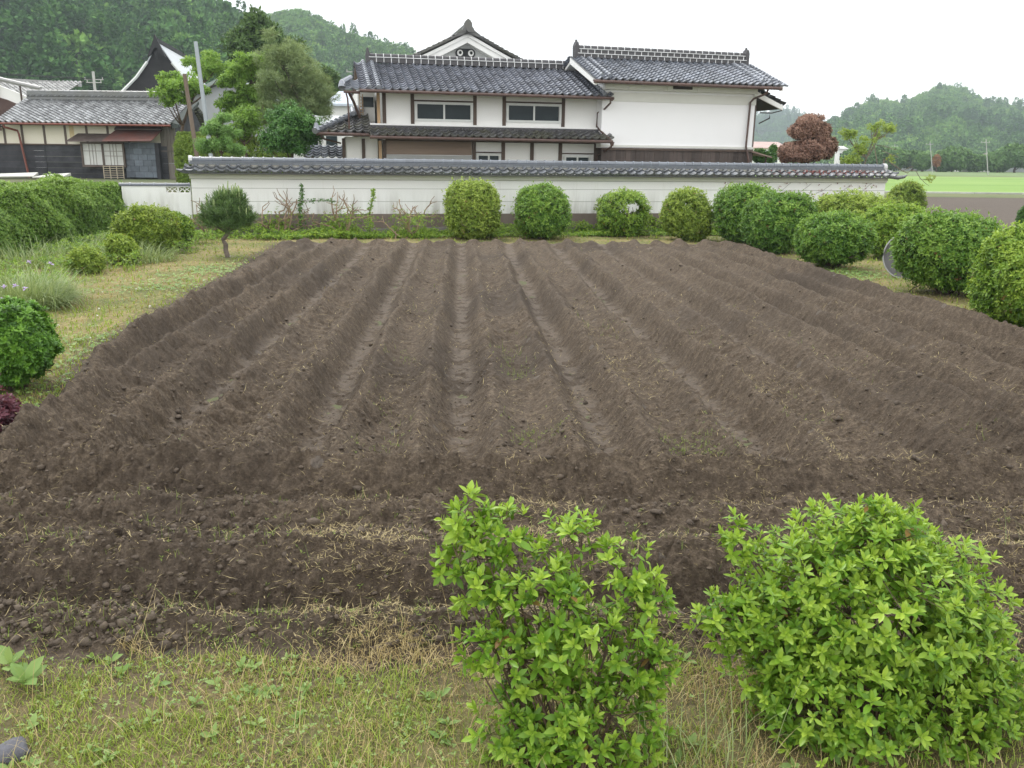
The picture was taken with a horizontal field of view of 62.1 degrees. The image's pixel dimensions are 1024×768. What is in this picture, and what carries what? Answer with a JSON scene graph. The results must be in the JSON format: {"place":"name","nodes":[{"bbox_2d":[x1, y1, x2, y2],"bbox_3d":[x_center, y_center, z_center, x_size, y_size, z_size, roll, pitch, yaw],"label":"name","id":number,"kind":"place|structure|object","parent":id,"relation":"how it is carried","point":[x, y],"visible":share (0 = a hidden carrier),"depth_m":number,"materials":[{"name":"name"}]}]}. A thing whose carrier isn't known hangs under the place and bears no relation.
{"place":"outdoors","nodes":[
{"label":"outdoors","id":0,"kind":"place"},
{"bbox_2d":[0,21,126,88],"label":"hill","id":1,"kind":"structure","parent":0,"point":[62,54],"depth_m":191.81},
{"bbox_2d":[0,0,249,150],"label":"hillside forest","id":2,"kind":"object","parent":1,"relation":"on","point":[127,29],"visible":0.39,"depth_m":189.66,"materials":[{"name":"plant"}]},
{"bbox_2d":[294,115,350,172],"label":"distant house","id":3,"kind":"structure","parent":0,"point":[334,138],"depth_m":52.99,"materials":[{"name":"paint"}]},
{"bbox_2d":[329,91,353,136],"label":"distant house","id":4,"kind":"structure","parent":0,"point":[340,109],"depth_m":59.05,"materials":[{"name":"paint"}]},
{"bbox_2d":[312,48,613,174],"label":"tiled house","id":5,"kind":"structure","parent":0,"point":[448,108],"depth_m":29.33,"materials":[{"name":"paint"}]},
{"bbox_2d":[363,97,373,106],"bbox_3d":[-4.970,-9.704,29.257,0.400,0.330,0.060,-3,15,-13],"label":"vent window","id":6,"kind":"structure","parent":5,"relation":"in","point":[367,101],"depth_m":29.23,"materials":[{"name":"black glass"}]},
{"bbox_2d":[415,102,472,121],"bbox_3d":[-2.319,-9.300,29.056,2.000,0.615,0.080,-3,15,-13],"label":"window","id":7,"kind":"structure","parent":5,"relation":"in","point":[426,111],"depth_m":29.03,"materials":[{"name":"grey glass"}]},
{"bbox_2d":[476,154,500,159],"bbox_3d":[-0.821,-7.760,29.823,0.880,0.620,0.080,-3,15,-13],"label":"window","id":8,"kind":"structure","parent":5,"relation":"in","point":[481,156],"depth_m":29.75,"materials":[{"name":"white glass"}]},
{"bbox_2d":[506,103,561,122],"bbox_3d":[0.772,-9.470,29.739,1.980,0.625,0.080,-3,15,-13],"label":"window","id":9,"kind":"structure","parent":5,"relation":"in","point":[515,112],"depth_m":29.72,"materials":[{"name":"grey glass"}]},
{"bbox_2d":[564,155,590,160],"bbox_3d":[2.338,-7.900,30.530,1.000,0.600,0.080,-3,15,-13],"label":"window","id":10,"kind":"structure","parent":5,"relation":"in","point":[566,157],"depth_m":30.45,"materials":[{"name":"white glass"}]},
{"bbox_2d":[0,156,1002,446],"bbox_3d":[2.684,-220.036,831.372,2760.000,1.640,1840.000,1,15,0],"label":"ground","id":11,"kind":"structure","parent":0,"point":[12,180],"depth_m":37.59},
{"bbox_2d":[0,385,22,432],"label":"shrub","id":12,"kind":"object","parent":11,"relation":"on","point":[10,407],"visible":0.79,"depth_m":6.27,"materials":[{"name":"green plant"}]},
{"bbox_2d":[0,172,37,176],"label":"plank sheet","id":13,"kind":"object","parent":11,"relation":"on","point":[32,174],"visible":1,"depth_m":38.45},
{"bbox_2d":[0,77,83,167],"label":"pale roofed farmhouse","id":14,"kind":"object","parent":11,"relation":"on","point":[13,92],"visible":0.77,"depth_m":51.46,"materials":[{"name":"paint"}]},
{"bbox_2d":[3,269,92,302],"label":"grass clump","id":15,"kind":"object","parent":11,"relation":"on","point":[69,290],"visible":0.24,"depth_m":12.49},
{"bbox_2d":[0,235,102,270],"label":"grass clump","id":16,"kind":"object","parent":11,"relation":"on","point":[9,257],"visible":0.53,"depth_m":16.25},
{"bbox_2d":[0,258,108,312],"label":"grass clump","id":17,"kind":"object","parent":11,"relation":"on","point":[44,297],"visible":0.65,"depth_m":11.77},
{"bbox_2d":[0,171,127,259],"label":"clipped hedge","id":18,"kind":"object","parent":11,"relation":"on","point":[54,209],"visible":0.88,"depth_m":18.93,"materials":[{"name":"green plant"}]},
{"bbox_2d":[36,228,109,252],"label":"grass clump","id":19,"kind":"object","parent":11,"relation":"on","point":[98,237],"visible":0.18,"depth_m":18.77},
{"bbox_2d":[65,243,106,273],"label":"azalea bush","id":20,"kind":"object","parent":11,"relation":"on","point":[92,259],"visible":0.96,"depth_m":15.09,"materials":[{"name":"green plant"}]},
{"bbox_2d":[84,71,102,90],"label":"utility pole","id":21,"kind":"object","parent":11,"relation":"on","point":[94,82],"visible":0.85,"depth_m":89.85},
{"bbox_2d":[0,73,92,79],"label":"power line","id":22,"kind":"object","parent":21,"relation":"attached to","point":[47,77],"visible":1,"depth_m":85.46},
{"bbox_2d":[0,90,203,178],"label":"timber shed","id":23,"kind":"structure","parent":11,"relation":"on","point":[91,133],"depth_m":40.47,"materials":[{"name":"grey wood"}]},
{"bbox_2d":[80,142,126,166],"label":"window","id":24,"kind":"structure","parent":23,"relation":"in","point":[93,154],"depth_m":40.17,"materials":[{"name":"paper"}]},
{"bbox_2d":[103,165,124,178],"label":"lattice screen","id":25,"kind":"object","parent":11,"relation":"on","point":[110,170],"visible":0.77,"depth_m":40.07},
{"bbox_2d":[102,232,142,264],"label":"leafy shrub","id":26,"kind":"object","parent":11,"relation":"on","point":[118,244],"visible":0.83,"depth_m":16.32,"materials":[{"name":"green plant"}]},
{"bbox_2d":[87,237,190,264],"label":"grass clump","id":27,"kind":"object","parent":11,"relation":"on","point":[150,254],"visible":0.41,"depth_m":17.20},
{"bbox_2d":[107,201,185,251],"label":"azalea bush","id":28,"kind":"object","parent":11,"relation":"on","point":[138,223],"visible":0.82,"depth_m":18.02,"materials":[{"name":"green plant"}]},
{"bbox_2d":[119,182,192,218],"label":"wall","id":29,"kind":"structure","parent":11,"relation":"on","point":[149,194],"depth_m":22.24,"materials":[{"name":"paint"}]},
{"bbox_2d":[121,34,204,168],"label":"steep roofed farmhouse","id":30,"kind":"object","parent":11,"relation":"on","point":[164,56],"visible":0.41,"depth_m":54.87,"materials":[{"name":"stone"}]},
{"bbox_2d":[171,211,196,248],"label":"azalea bush","id":31,"kind":"object","parent":11,"relation":"on","point":[189,229],"visible":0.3,"depth_m":19.30,"materials":[{"name":"green plant"}]},
{"bbox_2d":[183,74,198,156],"bbox_3d":[-10.042,-7.422,27.032,0.462,4.601,0.149,1,15,0],"label":"wooden pole","id":32,"kind":"object","parent":11,"relation":"on","point":[190,114],"visible":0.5,"depth_m":26.69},
{"bbox_2d":[147,49,236,182],"bbox_3d":[-13.065,-11.011,35.435,2.592,5.780,4.057,6,16,19],"label":"maple","id":33,"kind":"object","parent":11,"relation":"on","point":[169,87],"visible":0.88,"depth_m":34.27,"materials":[{"name":"green plant"}]},
{"bbox_2d":[174,131,220,181],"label":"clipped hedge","id":34,"kind":"object","parent":11,"relation":"on","point":[179,134],"visible":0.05,"depth_m":34.63,"materials":[{"name":"green plant"}]},
{"bbox_2d":[194,41,212,156],"bbox_3d":[-11.347,-9.647,31.618,0.499,5.786,0.169,1,15,0],"label":"steel pole","id":35,"kind":"object","parent":11,"relation":"on","point":[203,100],"visible":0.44,"depth_m":31.22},
{"bbox_2d":[191,111,248,156],"bbox_3d":[-8.480,-6.188,24.848,1.653,3.441,1.098,1,15,0],"label":"pine","id":36,"kind":"object","parent":11,"relation":"on","point":[220,131],"visible":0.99,"depth_m":24.38,"materials":[{"name":"green plant"}]},
{"bbox_2d":[172,135,290,191],"bbox_3d":[-10.907,-8.551,33.444,4.513,2.432,1.791,1,15,0],"label":"clipped hedge","id":37,"kind":"object","parent":11,"relation":"on","point":[182,141],"visible":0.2,"depth_m":32.89,"materials":[{"name":"green plant"}]},
{"bbox_2d":[172,79,309,163],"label":"grey house","id":38,"kind":"structure","parent":11,"relation":"on","point":[210,98],"depth_m":49.47,"materials":[{"name":"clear paint"}]},
{"bbox_2d":[228,103,264,163],"bbox_3d":[-10.151,-8.950,32.849,1.614,3.617,1.470,1,15,0],"label":"garden tree","id":39,"kind":"object","parent":11,"relation":"on","point":[246,120],"visible":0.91,"depth_m":32.33,"materials":[{"name":"green plant"}]},
{"bbox_2d":[213,50,280,155],"bbox_3d":[-10.849,-10.966,35.458,3.166,5.776,2.217,1,15,0],"label":"maple","id":40,"kind":"object","parent":11,"relation":"on","point":[236,76],"visible":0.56,"depth_m":34.58,"materials":[{"name":"green plant"}]},
{"bbox_2d":[216,3,317,114],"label":"cypress","id":41,"kind":"object","parent":11,"relation":"on","point":[245,38],"visible":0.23,"depth_m":56.99,"materials":[{"name":"green plant"}]},
{"bbox_2d":[257,99,325,172],"bbox_3d":[-7.502,-7.682,28.941,2.399,3.918,1.993,10,17,31],"label":"round evergreen","id":42,"kind":"object","parent":11,"relation":"on","point":[288,130],"visible":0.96,"depth_m":28.38,"materials":[{"name":"green plant"}]},
{"bbox_2d":[248,25,341,172],"bbox_3d":[-8.637,-10.822,34.128,3.417,6.705,2.940,-6,16,-23],"label":"pine","id":43,"kind":"object","parent":11,"relation":"on","point":[305,77],"visible":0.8,"depth_m":33.31,"materials":[{"name":"plant"}]},
{"bbox_2d":[295,183,334,232],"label":"climbing vine","id":44,"kind":"object","parent":11,"relation":"on","point":[300,200],"visible":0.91,"depth_m":22.32,"materials":[{"name":"green plant"}]},
{"bbox_2d":[305,144,342,172],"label":"tiled gate","id":45,"kind":"structure","parent":11,"relation":"on","point":[327,150],"depth_m":31.69,"materials":[{"name":"grey tile"}]},
{"bbox_2d":[315,64,341,115],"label":"dark spruce","id":46,"kind":"object","parent":11,"relation":"on","point":[334,74],"visible":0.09,"depth_m":65.83,"materials":[{"name":"green plant"}]},
{"bbox_2d":[291,186,377,237],"bbox_3d":[-4.636,-4.407,22.248,2.546,1.502,1.472,1,15,0],"label":"pruned shrub","id":47,"kind":"object","parent":11,"relation":"on","point":[348,222],"visible":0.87,"depth_m":22.28,"materials":[{"name":"brown plant"}]},
{"bbox_2d":[365,188,375,233],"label":"climbing vine","id":48,"kind":"object","parent":11,"relation":"on","point":[371,205],"visible":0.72,"depth_m":22.31,"materials":[{"name":"green plant"}]},
{"bbox_2d":[367,196,449,238],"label":"pruned shrub","id":49,"kind":"object","parent":11,"relation":"on","point":[409,222],"visible":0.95,"depth_m":22.49,"materials":[{"name":"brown plant"}]},
{"bbox_2d":[194,217,718,239],"bbox_3d":[-1.454,-4.311,23.445,17.153,0.556,1.897,-3,15,-13],"label":"ground cover","id":50,"kind":"object","parent":11,"relation":"on","point":[498,232],"visible":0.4,"depth_m":22.61,"materials":[{"name":"green plant"}]},
{"bbox_2d":[409,19,522,65],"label":"gabled house","id":51,"kind":"structure","parent":11,"relation":"on","point":[466,39],"depth_m":35.58,"materials":[{"name":"paint"}]},
{"bbox_2d":[441,176,505,239],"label":"azalea bush","id":52,"kind":"object","parent":11,"relation":"on","point":[472,208],"visible":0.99,"depth_m":21.96,"materials":[{"name":"green plant"}]},
{"bbox_2d":[176,155,906,234],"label":"garden wall","id":53,"kind":"structure","parent":11,"relation":"on","point":[257,181],"depth_m":23.82,"materials":[{"name":"paint"}]},
{"bbox_2d":[724,169,882,196],"bbox_3d":[8.919,-6.127,26.010,5.472,0.868,0.431,-3,15,-13],"label":"red creeper","id":54,"kind":"object","parent":53,"relation":"attached to","point":[823,173],"visible":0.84,"depth_m":26.12,"materials":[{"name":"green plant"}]},
{"bbox_2d":[510,180,572,238],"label":"azalea bush","id":55,"kind":"object","parent":11,"relation":"on","point":[541,210],"visible":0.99,"depth_m":22.20,"materials":[{"name":"green plant"}]},
{"bbox_2d":[593,186,652,236],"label":"azalea bush","id":56,"kind":"object","parent":11,"relation":"on","point":[611,206],"visible":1,"depth_m":23.43,"materials":[{"name":"green plant"}]},
{"bbox_2d":[562,39,788,175],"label":"storehouse","id":57,"kind":"structure","parent":11,"relation":"on","point":[668,105],"depth_m":30.61,"materials":[{"name":"white paint"}]},
{"bbox_2d":[658,186,715,241],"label":"azalea bush","id":58,"kind":"object","parent":11,"relation":"on","point":[679,218],"visible":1,"depth_m":22.43,"materials":[{"name":"green plant"}]},
{"bbox_2d":[708,180,775,243],"bbox_3d":[6.114,-4.492,22.356,1.973,1.716,1.874,1,15,0],"label":"azalea bush","id":59,"kind":"object","parent":11,"relation":"on","point":[730,203],"visible":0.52,"depth_m":21.90,"materials":[{"name":"green plant"}]},
{"bbox_2d":[752,148,774,162],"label":"evergreen bush","id":60,"kind":"object","parent":11,"relation":"on","point":[757,159],"visible":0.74,"depth_m":34.58,"materials":[{"name":"green plant"}]},
{"bbox_2d":[738,188,820,253],"bbox_3d":[6.284,-3.733,20.081,1.862,1.780,1.898,1,15,0],"label":"azalea bush","id":61,"kind":"object","parent":11,"relation":"on","point":[769,222],"visible":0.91,"depth_m":19.49,"materials":[{"name":"green plant"}]},
{"bbox_2d":[776,112,839,176],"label":"brown topiary","id":62,"kind":"object","parent":11,"relation":"on","point":[815,141],"visible":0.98,"depth_m":28.55,"materials":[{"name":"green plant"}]},
{"bbox_2d":[790,208,880,268],"bbox_3d":[6.554,-2.941,17.271,1.813,1.284,1.633,1,15,0],"label":"azalea bush","id":63,"kind":"object","parent":11,"relation":"on","point":[834,238],"visible":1,"depth_m":16.78,"materials":[{"name":"green plant"}]},
{"bbox_2d":[812,186,899,218],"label":"azalea bush","id":64,"kind":"object","parent":11,"relation":"on","point":[861,202],"visible":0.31,"depth_m":23.15,"materials":[{"name":"green plant"}]},
{"bbox_2d":[837,119,896,169],"bbox_3d":[11.777,-7.013,28.620,1.977,3.700,0.827,1,15,0],"label":"sparse tree","id":65,"kind":"object","parent":11,"relation":"on","point":[860,149],"visible":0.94,"depth_m":28.25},
{"bbox_2d":[859,197,929,257],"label":"azalea bush","id":66,"kind":"object","parent":11,"relation":"on","point":[885,218],"visible":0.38,"depth_m":18.65,"materials":[{"name":"green plant"}]},
{"bbox_2d":[874,145,935,185],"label":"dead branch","id":67,"kind":"object","parent":11,"relation":"on","point":[927,178],"visible":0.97,"depth_m":27.07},
{"bbox_2d":[886,178,927,209],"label":"azalea bush","id":68,"kind":"object","parent":11,"relation":"on","point":[913,191],"visible":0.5,"depth_m":31.75,"materials":[{"name":"green plant"}]},
{"bbox_2d":[885,205,1006,294],"bbox_3d":[7.187,-2.066,13.931,1.962,1.702,1.928,1,15,0],"label":"azalea bush","id":69,"kind":"object","parent":11,"relation":"on","point":[936,251],"visible":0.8,"depth_m":13.47,"materials":[{"name":"green plant"}]},
{"bbox_2d":[884,191,1023,193],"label":"concrete kerb","id":70,"kind":"structure","parent":11,"relation":"on","point":[971,192],"depth_m":59.76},
{"bbox_2d":[0,237,1023,669],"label":"ploughed field","id":71,"kind":"structure","parent":0,"point":[542,317],"depth_m":6.76,"materials":[{"name":"soil"}]},
{"bbox_2d":[0,244,1023,658],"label":"weeds","id":72,"kind":"object","parent":71,"relation":"on","point":[404,552],"visible":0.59,"depth_m":4.30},
{"bbox_2d":[0,238,1023,660],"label":"soil clods","id":73,"kind":"object","parent":71,"relation":"on","point":[124,624],"visible":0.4,"depth_m":4.47,"materials":[{"name":"soil"}]},
{"bbox_2d":[0,238,1023,659],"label":"straw","id":74,"kind":"object","parent":71,"relation":"on","point":[464,518],"visible":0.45,"depth_m":4.56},
{"bbox_2d":[0,230,1023,767],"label":"lawn","id":75,"kind":"structure","parent":0,"point":[238,247],"depth_m":3.38,"materials":[{"name":"plant"}]},
{"bbox_2d":[0,736,30,765],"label":"stone","id":76,"kind":"object","parent":75,"relation":"on","point":[6,748],"visible":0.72,"depth_m":3.03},
{"bbox_2d":[0,295,64,391],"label":"yew bush","id":77,"kind":"object","parent":75,"relation":"on","point":[31,346],"visible":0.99,"depth_m":7.48,"materials":[{"name":"green plant"}]},
{"bbox_2d":[0,223,337,287],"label":"lawn weeds","id":78,"kind":"object","parent":75,"relation":"on","point":[69,261],"visible":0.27,"depth_m":17.01,"materials":[{"name":"green plant"}]},
{"bbox_2d":[189,198,255,237],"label":"pruned shrub","id":79,"kind":"object","parent":75,"relation":"on","point":[202,227],"visible":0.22,"depth_m":21.78,"materials":[{"name":"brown plant"}]},
{"bbox_2d":[195,181,260,257],"bbox_3d":[-5.961,-3.388,17.771,1.418,1.682,1.148,1,15,0],"label":"young pine","id":80,"kind":"object","parent":75,"relation":"on","point":[229,209],"visible":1,"depth_m":17.54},
{"bbox_2d":[250,190,313,234],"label":"pruned shrub","id":81,"kind":"object","parent":75,"relation":"on","point":[285,221],"visible":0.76,"depth_m":22.29,"materials":[{"name":"brown plant"}]},
{"bbox_2d":[0,234,1020,767],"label":"clover","id":82,"kind":"object","parent":75,"relation":"on","point":[26,674],"depth_m":3.42,"materials":[{"name":"plant"}]},
{"bbox_2d":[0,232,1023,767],"bbox_3d":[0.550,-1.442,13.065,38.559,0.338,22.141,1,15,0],"label":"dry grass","id":83,"kind":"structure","parent":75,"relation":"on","point":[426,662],"depth_m":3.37,"materials":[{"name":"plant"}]},
{"bbox_2d":[429,480,685,767],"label":"azalea bush","id":84,"kind":"object","parent":75,"relation":"on","point":[548,649],"visible":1,"depth_m":3.06,"materials":[{"name":"plant"}]},
{"bbox_2d":[618,691,785,767],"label":"grass stalks","id":85,"kind":"object","parent":75,"relation":"on","point":[678,743],"depth_m":2.99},
{"bbox_2d":[652,645,806,767],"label":"grass stalks","id":86,"kind":"object","parent":75,"relation":"on","point":[746,742],"depth_m":3.04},
{"bbox_2d":[682,492,1023,767],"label":"azalea bush","id":87,"kind":"object","parent":75,"relation":"on","point":[826,645],"visible":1,"depth_m":3.14,"materials":[{"name":"plant"}]},
{"bbox_2d":[882,237,902,277],"bbox_3d":[7.400,-2.393,15.839,0.896,0.886,0.293,11,18,33],"label":"leaning basin","id":88,"kind":"object","parent":75,"relation":"on","point":[887,262],"visible":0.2,"depth_m":16.04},
{"bbox_2d":[963,220,1023,326],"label":"azalea bush","id":89,"kind":"object","parent":75,"relation":"on","point":[996,286],"visible":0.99,"depth_m":10.85,"materials":[{"name":"green plant"}]},
{"bbox_2d":[223,0,1023,120],"label":"sky","id":90,"kind":"structure","parent":0,"point":[831,55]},
{"bbox_2d":[752,142,781,162],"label":"distant house","id":91,"kind":"structure","parent":0,"point":[763,145],"depth_m":145.12,"materials":[{"name":"paint"}]},
{"bbox_2d":[755,115,797,143],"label":"hill","id":92,"kind":"structure","parent":0,"point":[761,132],"depth_m":1197.56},
{"bbox_2d":[754,104,809,143],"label":"hillside forest","id":93,"kind":"object","parent":92,"relation":"on","point":[771,125],"visible":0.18,"depth_m":1200.23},
{"bbox_2d":[834,146,847,163],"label":"distant house","id":94,"kind":"structure","parent":0,"point":[841,149],"depth_m":250.73,"materials":[{"name":"paint"}]},
{"bbox_2d":[755,175,1023,192],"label":"rice field","id":95,"kind":"structure","parent":0,"point":[976,184],"depth_m":87.21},
{"bbox_2d":[844,166,1023,171],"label":"raised road","id":96,"kind":"structure","parent":0,"point":[1008,170],"depth_m":214.09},
{"bbox_2d":[884,193,1023,197],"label":"grass bank","id":97,"kind":"structure","parent":0,"point":[976,195],"depth_m":56.69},
{"bbox_2d":[885,197,1023,228],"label":"bare field","id":98,"kind":"structure","parent":0,"point":[1004,210],"depth_m":43.07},
{"bbox_2d":[1015,205,1023,226],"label":"evergreen bush","id":99,"kind":"object","parent":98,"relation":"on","point":[1020,215],"visible":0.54,"depth_m":25.94,"materials":[{"name":"green plant"}]},
{"bbox_2d":[893,171,1023,176],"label":"rice field","id":100,"kind":"structure","parent":0,"point":[1004,174],"depth_m":166.58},
{"bbox_2d":[840,147,864,169],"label":"tree","id":101,"kind":"object","parent":100,"relation":"on","point":[847,152],"visible":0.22,"depth_m":200.00,"materials":[{"name":"green plant"}]},
{"bbox_2d":[864,143,887,164],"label":"tree","id":102,"kind":"object","parent":100,"relation":"on","point":[881,155],"visible":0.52,"depth_m":198.68,"materials":[{"name":"green plant"}]},
{"bbox_2d":[885,146,912,170],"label":"tree","id":103,"kind":"object","parent":100,"relation":"on","point":[903,159],"visible":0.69,"depth_m":198.95,"materials":[{"name":"green plant"}]},
{"bbox_2d":[911,152,932,171],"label":"tree","id":104,"kind":"object","parent":100,"relation":"on","point":[922,161],"visible":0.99,"depth_m":197.88,"materials":[{"name":"green plant"}]},
{"bbox_2d":[932,145,975,171],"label":"tree","id":105,"kind":"object","parent":100,"relation":"on","point":[957,159],"visible":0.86,"depth_m":197.18,"materials":[{"name":"green plant"}]},
{"bbox_2d":[966,153,990,171],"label":"tree","id":106,"kind":"object","parent":100,"relation":"on","point":[979,164],"visible":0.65,"depth_m":199.73,"materials":[{"name":"green plant"}]},
{"bbox_2d":[985,150,1009,172],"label":"tree","id":107,"kind":"object","parent":100,"relation":"on","point":[996,163],"visible":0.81,"depth_m":198.45,"materials":[{"name":"green plant"}]},
{"bbox_2d":[993,143,1023,172],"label":"tree","id":108,"kind":"object","parent":100,"relation":"on","point":[1015,153],"visible":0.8,"depth_m":197.49,"materials":[{"name":"green plant"}]},
{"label":"hill","id":109,"kind":"structure","parent":0,"visible":0},
{"bbox_2d":[263,8,416,89],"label":"hillside forest","id":110,"kind":"object","parent":109,"relation":"on","point":[331,45],"visible":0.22,"depth_m":443.06,"materials":[{"name":"plant"}]},
{"bbox_3d":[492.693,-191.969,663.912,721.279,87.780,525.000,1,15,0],"label":"hill","id":111,"kind":"structure","parent":0,"visible":0},
{"bbox_2d":[783,82,1023,163],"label":"hillside forest","id":112,"kind":"object","parent":111,"relation":"on","point":[940,116],"visible":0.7,"depth_m":537.79,"materials":[{"name":"plant"}]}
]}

